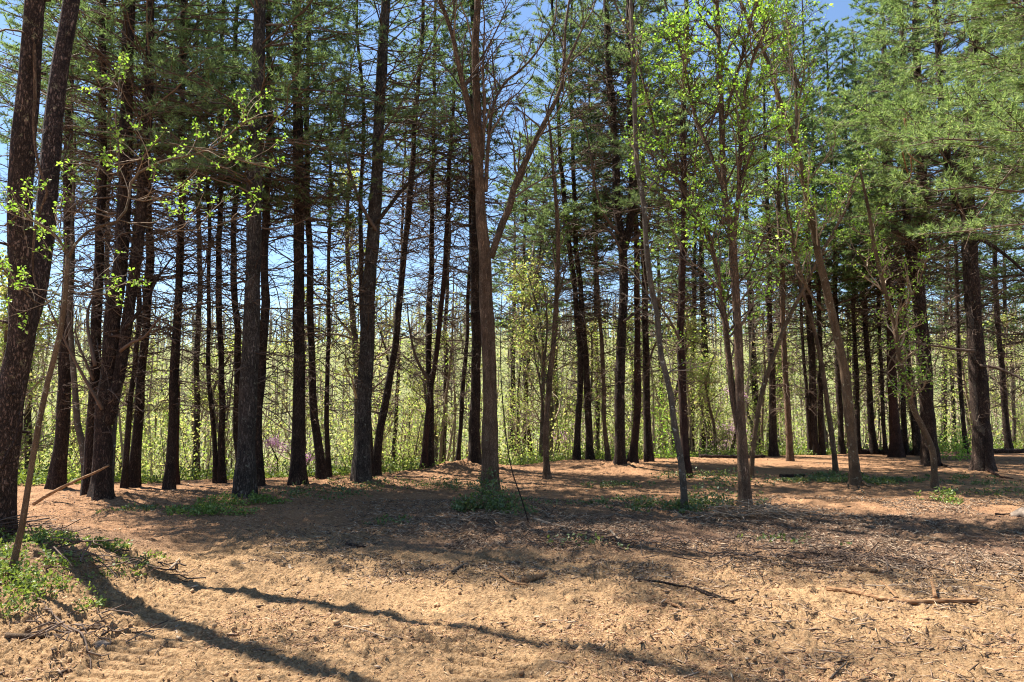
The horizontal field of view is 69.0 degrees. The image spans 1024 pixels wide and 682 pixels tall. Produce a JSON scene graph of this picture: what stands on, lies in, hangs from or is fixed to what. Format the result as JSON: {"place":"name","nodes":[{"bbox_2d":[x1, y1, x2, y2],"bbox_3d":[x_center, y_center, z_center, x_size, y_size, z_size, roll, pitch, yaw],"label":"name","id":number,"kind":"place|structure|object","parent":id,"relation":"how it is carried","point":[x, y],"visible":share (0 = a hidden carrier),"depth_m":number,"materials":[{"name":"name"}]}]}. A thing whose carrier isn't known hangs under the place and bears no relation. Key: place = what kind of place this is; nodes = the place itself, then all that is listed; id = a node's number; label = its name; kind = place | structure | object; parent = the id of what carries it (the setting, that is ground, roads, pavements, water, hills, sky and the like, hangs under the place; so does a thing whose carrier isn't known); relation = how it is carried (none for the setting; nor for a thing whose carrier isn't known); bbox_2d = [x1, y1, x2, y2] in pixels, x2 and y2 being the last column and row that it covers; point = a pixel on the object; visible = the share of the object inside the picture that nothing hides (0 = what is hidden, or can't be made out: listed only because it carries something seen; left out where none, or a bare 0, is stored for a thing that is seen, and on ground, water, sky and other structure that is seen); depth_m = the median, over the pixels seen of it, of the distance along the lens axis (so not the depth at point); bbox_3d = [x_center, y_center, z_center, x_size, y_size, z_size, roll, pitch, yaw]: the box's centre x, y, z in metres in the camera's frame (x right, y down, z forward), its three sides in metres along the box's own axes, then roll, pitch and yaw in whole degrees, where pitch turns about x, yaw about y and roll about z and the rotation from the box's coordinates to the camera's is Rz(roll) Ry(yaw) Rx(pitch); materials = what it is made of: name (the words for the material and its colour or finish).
{"place":"outdoors","nodes":[
{"label":"outdoors","id":0,"kind":"place"},
{"bbox_2d":[0,333,1023,681],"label":"ground","id":1,"kind":"structure","parent":0,"point":[158,605],"depth_m":6.57,"materials":[{"name":"soil"}]},
{"bbox_2d":[0,272,73,464],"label":"slender tree","id":2,"kind":"object","parent":1,"relation":"on","point":[5,333],"visible":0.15,"depth_m":18.26,"materials":[{"name":"green plant"}]},
{"bbox_2d":[0,3,116,479],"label":"pine tree","id":3,"kind":"object","parent":1,"relation":"on","point":[6,137],"visible":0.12,"depth_m":21.80,"materials":[{"name":"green plant"}]},
{"bbox_2d":[0,0,122,537],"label":"pine tree","id":4,"kind":"object","parent":1,"relation":"on","point":[16,362],"visible":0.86,"depth_m":7.76,"materials":[{"name":"brown plant"}]},
{"bbox_2d":[54,97,90,488],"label":"broadleaf tree","id":5,"kind":"object","parent":1,"relation":"on","point":[77,421],"visible":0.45,"depth_m":14.68,"materials":[{"name":"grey plant"}]},
{"bbox_2d":[0,0,167,489],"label":"pine tree","id":6,"kind":"object","parent":1,"relation":"on","point":[57,475],"visible":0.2,"depth_m":15.14,"materials":[{"name":"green plant"}]},
{"bbox_2d":[0,525,169,617],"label":"bank weeds","id":7,"kind":"object","parent":1,"relation":"on","point":[36,538],"visible":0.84,"depth_m":6.23,"materials":[{"name":"green plant"}]},
{"bbox_2d":[9,603,190,661],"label":"twig litter","id":8,"kind":"object","parent":1,"relation":"on","point":[49,627],"visible":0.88,"depth_m":5.23,"materials":[{"name":"brown wood"}]},
{"bbox_2d":[0,0,202,495],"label":"pine tree","id":9,"kind":"object","parent":1,"relation":"on","point":[95,324],"visible":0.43,"depth_m":13.23,"materials":[{"name":"green plant"}]},
{"bbox_2d":[3,0,248,487],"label":"pine tree","id":10,"kind":"object","parent":1,"relation":"on","point":[135,456],"visible":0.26,"depth_m":15.44,"materials":[{"name":"green plant"}]},
{"bbox_2d":[3,533,265,581],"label":"weeds","id":11,"kind":"object","parent":1,"relation":"on","point":[91,553],"visible":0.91,"depth_m":6.79,"materials":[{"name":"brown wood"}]},
{"bbox_2d":[57,0,217,487],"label":"pine tree","id":12,"kind":"object","parent":1,"relation":"on","point":[124,482],"visible":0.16,"depth_m":15.24,"materials":[{"name":"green plant"}]},
{"bbox_2d":[0,51,287,579],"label":"sapling","id":13,"kind":"object","parent":1,"relation":"on","point":[26,497],"visible":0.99,"depth_m":6.49,"materials":[{"name":"green plant"}]},
{"bbox_2d":[0,0,305,500],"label":"pine tree","id":14,"kind":"object","parent":1,"relation":"on","point":[117,337],"visible":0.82,"depth_m":12.87,"materials":[{"name":"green plant"}]},
{"bbox_2d":[79,0,242,483],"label":"pine tree","id":15,"kind":"object","parent":1,"relation":"on","point":[177,450],"visible":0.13,"depth_m":16.26,"materials":[{"name":"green plant"}]},
{"bbox_2d":[76,0,279,489],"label":"pine tree","id":16,"kind":"object","parent":1,"relation":"on","point":[169,480],"visible":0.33,"depth_m":15.18,"materials":[{"name":"green plant"}]},
{"bbox_2d":[132,0,245,479],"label":"pine tree","id":17,"kind":"object","parent":1,"relation":"on","point":[197,376],"visible":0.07,"depth_m":22.97,"materials":[{"name":"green plant"}]},
{"bbox_2d":[135,0,292,482],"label":"pine tree","id":18,"kind":"object","parent":1,"relation":"on","point":[213,432],"visible":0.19,"depth_m":16.50,"materials":[{"name":"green plant"}]},
{"bbox_2d":[117,0,314,482],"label":"pine tree","id":19,"kind":"object","parent":1,"relation":"on","point":[221,476],"visible":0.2,"depth_m":16.50,"materials":[{"name":"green plant"}]},
{"bbox_2d":[163,490,292,516],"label":"track weeds","id":20,"kind":"object","parent":1,"relation":"on","point":[256,497],"visible":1,"depth_m":11.62,"materials":[{"name":"green plant"}]},
{"bbox_2d":[160,0,320,458],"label":"pine tree","id":21,"kind":"object","parent":1,"relation":"on","point":[237,358],"visible":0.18,"depth_m":16.55,"materials":[{"name":"green plant"}]},
{"bbox_2d":[71,0,437,497],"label":"pine tree","id":22,"kind":"object","parent":1,"relation":"on","point":[245,482],"visible":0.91,"depth_m":13.27,"materials":[{"name":"green plant"}]},
{"bbox_2d":[143,0,393,485],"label":"pine tree","id":23,"kind":"object","parent":1,"relation":"on","point":[264,334],"visible":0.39,"depth_m":15.89,"materials":[{"name":"green plant"}]},
{"bbox_2d":[139,0,407,485],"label":"pine tree","id":24,"kind":"object","parent":1,"relation":"on","point":[298,471],"visible":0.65,"depth_m":16.01,"materials":[{"name":"green plant"}]},
{"bbox_2d":[225,281,336,459],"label":"slender tree","id":25,"kind":"object","parent":1,"relation":"on","point":[280,425],"visible":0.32,"depth_m":23.98,"materials":[{"name":"green plant"}]},
{"bbox_2d":[213,0,373,479],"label":"pine tree","id":26,"kind":"object","parent":1,"relation":"on","point":[321,471],"visible":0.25,"depth_m":17.15,"materials":[{"name":"green plant"}]},
{"bbox_2d":[278,48,404,476],"bbox_3d":[-4.288,-1.767,18.298,3.068,10.594,3.494,2,-6,-23],"label":"pine tree","id":27,"kind":"object","parent":1,"relation":"on","point":[326,423],"visible":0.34,"depth_m":18.20,"materials":[{"name":"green plant"}]},
{"bbox_2d":[288,0,430,476],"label":"pine tree","id":28,"kind":"object","parent":1,"relation":"on","point":[361,250],"visible":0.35,"depth_m":18.09,"materials":[{"name":"green plant"}]},
{"bbox_2d":[304,152,450,450],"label":"slender tree","id":29,"kind":"object","parent":1,"relation":"on","point":[356,351],"visible":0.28,"depth_m":20.93,"materials":[{"name":"green plant"}]},
{"bbox_2d":[266,0,493,482],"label":"pine tree","id":30,"kind":"object","parent":1,"relation":"on","point":[361,468],"visible":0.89,"depth_m":16.18,"materials":[{"name":"brown plant"}]},
{"bbox_2d":[363,101,453,469],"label":"pine tree","id":31,"kind":"object","parent":1,"relation":"on","point":[397,373],"visible":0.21,"depth_m":24.53,"materials":[{"name":"green plant"}]},
{"bbox_2d":[344,0,488,475],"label":"pine tree","id":32,"kind":"object","parent":1,"relation":"on","point":[386,393],"visible":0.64,"depth_m":18.71,"materials":[{"name":"green plant"}]},
{"bbox_2d":[396,322,458,460],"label":"slender tree","id":33,"kind":"object","parent":1,"relation":"on","point":[425,400],"visible":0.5,"depth_m":24.02,"materials":[{"name":"green plant"}]},
{"bbox_2d":[364,0,502,466],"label":"pine tree","id":34,"kind":"object","parent":1,"relation":"on","point":[427,325],"visible":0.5,"depth_m":20.08,"materials":[{"name":"green plant"}]},
{"bbox_2d":[395,55,508,462],"bbox_3d":[-2.378,-2.727,25.841,3.635,14.658,3.829,-3,-6,28],"label":"pine tree","id":35,"kind":"object","parent":1,"relation":"on","point":[445,361],"visible":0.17,"depth_m":25.70,"materials":[{"name":"green plant"}]},
{"bbox_2d":[381,0,524,468],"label":"pine tree","id":36,"kind":"object","parent":1,"relation":"on","point":[426,430],"visible":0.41,"depth_m":19.94,"materials":[{"name":"green plant"}]},
{"bbox_2d":[392,40,545,460],"bbox_3d":[-1.225,-2.460,20.681,4.484,12.383,3.411,0,-5,0],"label":"pine tree","id":37,"kind":"object","parent":1,"relation":"on","point":[461,409],"visible":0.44,"depth_m":20.57,"materials":[{"name":"green plant"}]},
{"bbox_2d":[396,0,547,463],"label":"pine tree","id":38,"kind":"object","parent":1,"relation":"on","point":[474,450],"visible":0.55,"depth_m":19.98,"materials":[{"name":"green plant"}]},
{"bbox_2d":[450,466,537,516],"bbox_3d":[-0.402,2.372,11.715,1.115,0.677,2.003,2,-6,-22],"label":"ivy patch","id":39,"kind":"object","parent":1,"relation":"on","point":[491,504],"visible":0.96,"depth_m":11.54,"materials":[{"name":"green plant"}]},
{"bbox_2d":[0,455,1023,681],"bbox_3d":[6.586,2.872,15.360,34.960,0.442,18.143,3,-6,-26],"label":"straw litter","id":40,"kind":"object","parent":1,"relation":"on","point":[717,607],"visible":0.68,"depth_m":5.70,"materials":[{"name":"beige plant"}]},
{"bbox_2d":[0,269,1023,481],"bbox_3d":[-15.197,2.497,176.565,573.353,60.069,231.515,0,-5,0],"label":"distant trunks","id":41,"kind":"object","parent":1,"relation":"on","point":[442,354],"visible":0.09,"depth_m":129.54,"materials":[{"name":"brown wood"}]},
{"bbox_2d":[0,282,1023,474],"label":"hillside woods","id":42,"kind":"object","parent":1,"relation":"on","point":[333,443],"visible":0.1,"depth_m":142.58,"materials":[{"name":"green plant"}]},
{"bbox_2d":[0,455,1023,681],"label":"coarse chips","id":43,"kind":"object","parent":1,"relation":"on","point":[59,671],"visible":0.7,"depth_m":5.74,"materials":[{"name":"brown wood"}]},
{"bbox_2d":[0,515,1023,681],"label":"dirt clods","id":44,"kind":"object","parent":1,"relation":"on","point":[520,672],"visible":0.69,"depth_m":5.75,"materials":[{"name":"brown soil"}]},
{"bbox_2d":[459,157,566,450],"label":"pine tree","id":45,"kind":"object","parent":1,"relation":"on","point":[498,283],"visible":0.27,"depth_m":40.35,"materials":[{"name":"green plant"}]},
{"bbox_2d":[18,418,1023,486],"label":"undergrowth","id":46,"kind":"object","parent":1,"relation":"on","point":[39,480],"visible":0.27,"depth_m":20.06,"materials":[{"name":"green plant"}]},
{"bbox_2d":[18,350,1023,483],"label":"brush stems","id":47,"kind":"object","parent":1,"relation":"on","point":[451,444],"visible":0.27,"depth_m":21.57,"materials":[{"name":"green plant"}]},
{"bbox_2d":[19,265,1023,480],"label":"valley foliage","id":48,"kind":"object","parent":1,"relation":"on","point":[186,448],"visible":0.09,"depth_m":27.98,"materials":[{"name":"green plant"}]},
{"bbox_2d":[424,0,626,494],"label":"broadleaf tree","id":49,"kind":"object","parent":1,"relation":"on","point":[477,124],"visible":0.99,"depth_m":13.82,"materials":[{"name":"brown plant"}]},
{"bbox_2d":[490,124,567,461],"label":"pine tree","id":50,"kind":"object","parent":1,"relation":"on","point":[524,258],"visible":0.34,"depth_m":29.69,"materials":[{"name":"green plant"}]},
{"bbox_2d":[498,274,575,461],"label":"slender tree","id":51,"kind":"object","parent":1,"relation":"on","point":[542,339],"visible":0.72,"depth_m":24.38,"materials":[{"name":"green plant"}]},
{"bbox_2d":[496,146,582,464],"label":"pine tree","id":52,"kind":"object","parent":1,"relation":"on","point":[538,276],"visible":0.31,"depth_m":29.31,"materials":[{"name":"green plant"}]},
{"bbox_2d":[497,241,597,457],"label":"slender tree","id":53,"kind":"object","parent":1,"relation":"on","point":[514,296],"visible":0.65,"depth_m":26.19,"materials":[{"name":"green plant"}]},
{"bbox_2d":[521,94,590,478],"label":"broadleaf tree","id":54,"kind":"object","parent":1,"relation":"on","point":[559,270],"visible":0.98,"depth_m":17.63,"materials":[{"name":"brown plant"}]},
{"bbox_2d":[502,150,610,451],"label":"pine tree","id":55,"kind":"object","parent":1,"relation":"on","point":[563,319],"visible":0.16,"depth_m":39.55,"materials":[{"name":"green plant"}]},
{"bbox_2d":[95,460,1023,549],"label":"clearing weeds","id":56,"kind":"object","parent":1,"relation":"on","point":[692,501],"visible":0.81,"depth_m":13.21,"materials":[{"name":"green plant"}]},
{"bbox_2d":[502,0,621,459],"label":"pine tree","id":57,"kind":"object","parent":1,"relation":"on","point":[579,369],"visible":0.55,"depth_m":22.76,"materials":[{"name":"green plant"}]},
{"bbox_2d":[510,0,632,459],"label":"pine tree","id":58,"kind":"object","parent":1,"relation":"on","point":[589,453],"visible":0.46,"depth_m":22.75,"materials":[{"name":"green plant"}]},
{"bbox_2d":[547,105,641,454],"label":"pine tree","id":59,"kind":"object","parent":1,"relation":"on","point":[597,434],"visible":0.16,"depth_m":29.53,"materials":[{"name":"green plant"}]},
{"bbox_2d":[545,36,645,460],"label":"pine tree","id":60,"kind":"object","parent":1,"relation":"on","point":[603,392],"visible":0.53,"depth_m":22.39,"materials":[{"name":"brown plant"}]},
{"bbox_2d":[543,0,702,464],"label":"pine tree","id":61,"kind":"object","parent":1,"relation":"on","point":[610,81],"visible":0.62,"depth_m":20.46,"materials":[{"name":"green plant"}]},
{"bbox_2d":[243,494,1023,592],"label":"mulch chips","id":62,"kind":"object","parent":1,"relation":"on","point":[790,534],"visible":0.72,"depth_m":9.42,"materials":[{"name":"brown wood"}]},
{"bbox_2d":[567,0,714,462],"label":"pine tree","id":63,"kind":"object","parent":1,"relation":"on","point":[632,456],"visible":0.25,"depth_m":22.07,"materials":[{"name":"green plant"}]},
{"bbox_2d":[575,0,718,461],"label":"pine tree","id":64,"kind":"object","parent":1,"relation":"on","point":[648,449],"visible":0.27,"depth_m":22.54,"materials":[{"name":"green plant"}]},
{"bbox_2d":[599,0,715,510],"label":"broadleaf tree","id":65,"kind":"object","parent":1,"relation":"on","point":[673,417],"visible":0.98,"depth_m":12.29,"materials":[{"name":"brown plant"}]},
{"bbox_2d":[614,184,708,447],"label":"pine tree","id":66,"kind":"object","parent":1,"relation":"on","point":[657,275],"visible":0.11,"depth_m":42.96,"materials":[{"name":"green plant"}]},
{"bbox_2d":[450,520,878,558],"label":"twig litter","id":67,"kind":"object","parent":1,"relation":"on","point":[667,537],"visible":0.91,"depth_m":8.76,"materials":[{"name":"brown wood"}]},
{"bbox_2d":[589,0,787,477],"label":"pine tree","id":68,"kind":"object","parent":1,"relation":"on","point":[681,301],"visible":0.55,"depth_m":18.13,"materials":[{"name":"green plant"}]},
{"bbox_2d":[640,90,749,452],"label":"pine tree","id":69,"kind":"object","parent":1,"relation":"on","point":[693,287],"visible":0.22,"depth_m":31.91,"materials":[{"name":"green plant"}]},
{"bbox_2d":[648,75,751,453],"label":"pine tree","id":70,"kind":"object","parent":1,"relation":"on","point":[704,324],"visible":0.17,"depth_m":32.86,"materials":[{"name":"green plant"}]},
{"bbox_2d":[687,351,735,454],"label":"slender tree","id":71,"kind":"object","parent":1,"relation":"on","point":[708,380],"visible":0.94,"depth_m":26.90,"materials":[{"name":"green plant"}]},
{"bbox_2d":[612,0,832,507],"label":"broadleaf tree","id":72,"kind":"object","parent":1,"relation":"on","point":[736,393],"visible":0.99,"depth_m":12.21,"materials":[{"name":"green plant"}]},
{"bbox_2d":[697,60,799,453],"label":"pine tree","id":73,"kind":"object","parent":1,"relation":"on","point":[748,328],"visible":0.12,"depth_m":32.89,"materials":[{"name":"green plant"}]},
{"bbox_2d":[672,497,851,521],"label":"twig litter","id":74,"kind":"object","parent":1,"relation":"on","point":[767,511],"visible":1,"depth_m":10.84,"materials":[{"name":"brown wood"}]},
{"bbox_2d":[694,0,857,460],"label":"pine tree","id":75,"kind":"object","parent":1,"relation":"on","point":[787,403],"visible":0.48,"depth_m":23.38,"materials":[{"name":"green plant"}]},
{"bbox_2d":[703,14,855,456],"bbox_3d":[9.126,-3.885,26.354,4.702,16.258,5.465,0,-5,0],"label":"pine tree","id":76,"kind":"object","parent":1,"relation":"on","point":[773,449],"visible":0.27,"depth_m":25.82,"materials":[{"name":"green plant"}]},
{"bbox_2d":[713,0,863,485],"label":"broadleaf tree","id":77,"kind":"object","parent":1,"relation":"on","point":[854,476],"visible":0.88,"depth_m":15.75,"materials":[{"name":"green plant"}]},
{"bbox_2d":[751,102,845,454],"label":"pine tree","id":78,"kind":"object","parent":1,"relation":"on","point":[803,350],"visible":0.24,"depth_m":26.58,"materials":[{"name":"green plant"}]},
{"bbox_2d":[759,140,839,473],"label":"broadleaf tree","id":79,"kind":"object","parent":1,"relation":"on","point":[835,466],"visible":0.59,"depth_m":18.87,"materials":[{"name":"brown plant"}]},
{"bbox_2d":[580,531,1023,681],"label":"bark splinters","id":80,"kind":"object","parent":1,"relation":"on","point":[904,630],"visible":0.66,"depth_m":5.78,"materials":[{"name":"brown wood"}]},
{"bbox_2d":[605,539,1001,580],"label":"twig litter","id":81,"kind":"object","parent":1,"relation":"on","point":[885,557],"visible":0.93,"depth_m":7.73,"materials":[{"name":"brown wood"}]},
{"bbox_2d":[738,0,869,454],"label":"pine tree","id":82,"kind":"object","parent":1,"relation":"on","point":[813,388],"visible":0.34,"depth_m":26.63,"materials":[{"name":"green plant"}]},
{"bbox_2d":[749,0,873,477],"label":"broadleaf tree","id":83,"kind":"object","parent":1,"relation":"on","point":[808,278],"visible":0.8,"depth_m":18.03,"materials":[{"name":"beige plant"}]},
{"bbox_2d":[763,50,872,454],"bbox_3d":[11.024,-3.309,27.159,4.096,15.258,3.969,0,-5,0],"label":"pine tree","id":84,"kind":"object","parent":1,"relation":"on","point":[821,438],"visible":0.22,"depth_m":26.58,"materials":[{"name":"green plant"}]},
{"bbox_2d":[771,20,905,453],"bbox_3d":[11.963,-3.822,27.547,4.475,16.352,4.770,0,-5,0],"label":"pine tree","id":85,"kind":"object","parent":1,"relation":"on","point":[841,443],"visible":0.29,"depth_m":27.09,"materials":[{"name":"green plant"}]},
{"bbox_2d":[770,469,929,485],"bbox_3d":[7.470,3.034,16.483,2.835,0.293,2.501,-5,-7,44],"label":"ground cover","id":86,"kind":"object","parent":1,"relation":"on","point":[880,480],"visible":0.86,"depth_m":16.32,"materials":[{"name":"green plant"}]},
{"bbox_2d":[800,53,910,453],"bbox_3d":[12.568,-3.284,27.444,3.653,15.261,4.382,4,-6,-34],"label":"pine tree","id":87,"kind":"object","parent":1,"relation":"on","point":[857,401],"visible":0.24,"depth_m":27.00,"materials":[{"name":"green plant"}]},
{"bbox_2d":[815,27,912,453],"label":"pine tree","id":88,"kind":"object","parent":1,"relation":"on","point":[873,447],"visible":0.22,"depth_m":27.06,"materials":[{"name":"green plant"}]},
{"bbox_2d":[833,69,923,454],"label":"pine tree","id":89,"kind":"object","parent":1,"relation":"on","point":[884,439],"visible":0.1,"depth_m":26.60,"materials":[{"name":"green plant"}]},
{"bbox_2d":[816,0,952,457],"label":"pine tree","id":90,"kind":"object","parent":1,"relation":"on","point":[896,448],"visible":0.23,"depth_m":25.38,"materials":[{"name":"green plant"}]},
{"bbox_2d":[835,169,951,488],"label":"sapling","id":91,"kind":"object","parent":1,"relation":"on","point":[910,390],"visible":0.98,"depth_m":15.16,"materials":[{"name":"green plant"}]},
{"bbox_2d":[823,8,983,455],"bbox_3d":[13.786,-4.014,26.492,5.195,16.541,5.089,0,-5,0],"label":"pine tree","id":92,"kind":"object","parent":1,"relation":"on","point":[916,436],"visible":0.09,"depth_m":26.09,"materials":[{"name":"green plant"}]},
{"bbox_2d":[807,0,1015,465],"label":"pine tree","id":93,"kind":"object","parent":1,"relation":"on","point":[927,411],"visible":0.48,"depth_m":21.66,"materials":[{"name":"green plant"}]},
{"bbox_2d":[809,0,1023,471],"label":"pine tree","id":94,"kind":"object","parent":1,"relation":"on","point":[982,457],"visible":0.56,"depth_m":19.03,"materials":[{"name":"green plant"}]},
{"bbox_2d":[860,0,1023,248],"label":"pine tree","id":95,"kind":"object","parent":1,"relation":"on","point":[1007,135],"visible":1,"depth_m":12.45,"materials":[{"name":"green plant"}]},
{"bbox_2d":[911,80,1011,452],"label":"pine tree","id":96,"kind":"object","parent":1,"relation":"on","point":[959,374],"visible":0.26,"depth_m":27.55,"materials":[{"name":"green plant"}]},
{"bbox_2d":[925,0,1023,429],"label":"pine tree","id":97,"kind":"object","parent":1,"relation":"on","point":[1017,287],"visible":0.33,"depth_m":23.57,"materials":[{"name":"green plant"}]},
{"bbox_2d":[932,65,1023,448],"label":"pine tree","id":98,"kind":"object","parent":1,"relation":"on","point":[1008,442],"visible":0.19,"depth_m":27.94,"materials":[{"name":"green plant"}]},
{"bbox_2d":[943,198,1023,444],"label":"pine tree","id":99,"kind":"object","parent":1,"relation":"on","point":[1004,300],"visible":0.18,"depth_m":43.83,"materials":[{"name":"green plant"}]},
{"bbox_2d":[0,0,1023,350],"label":"sky","id":100,"kind":"structure","parent":0,"point":[841,9],"materials":[{"name":"blue"}]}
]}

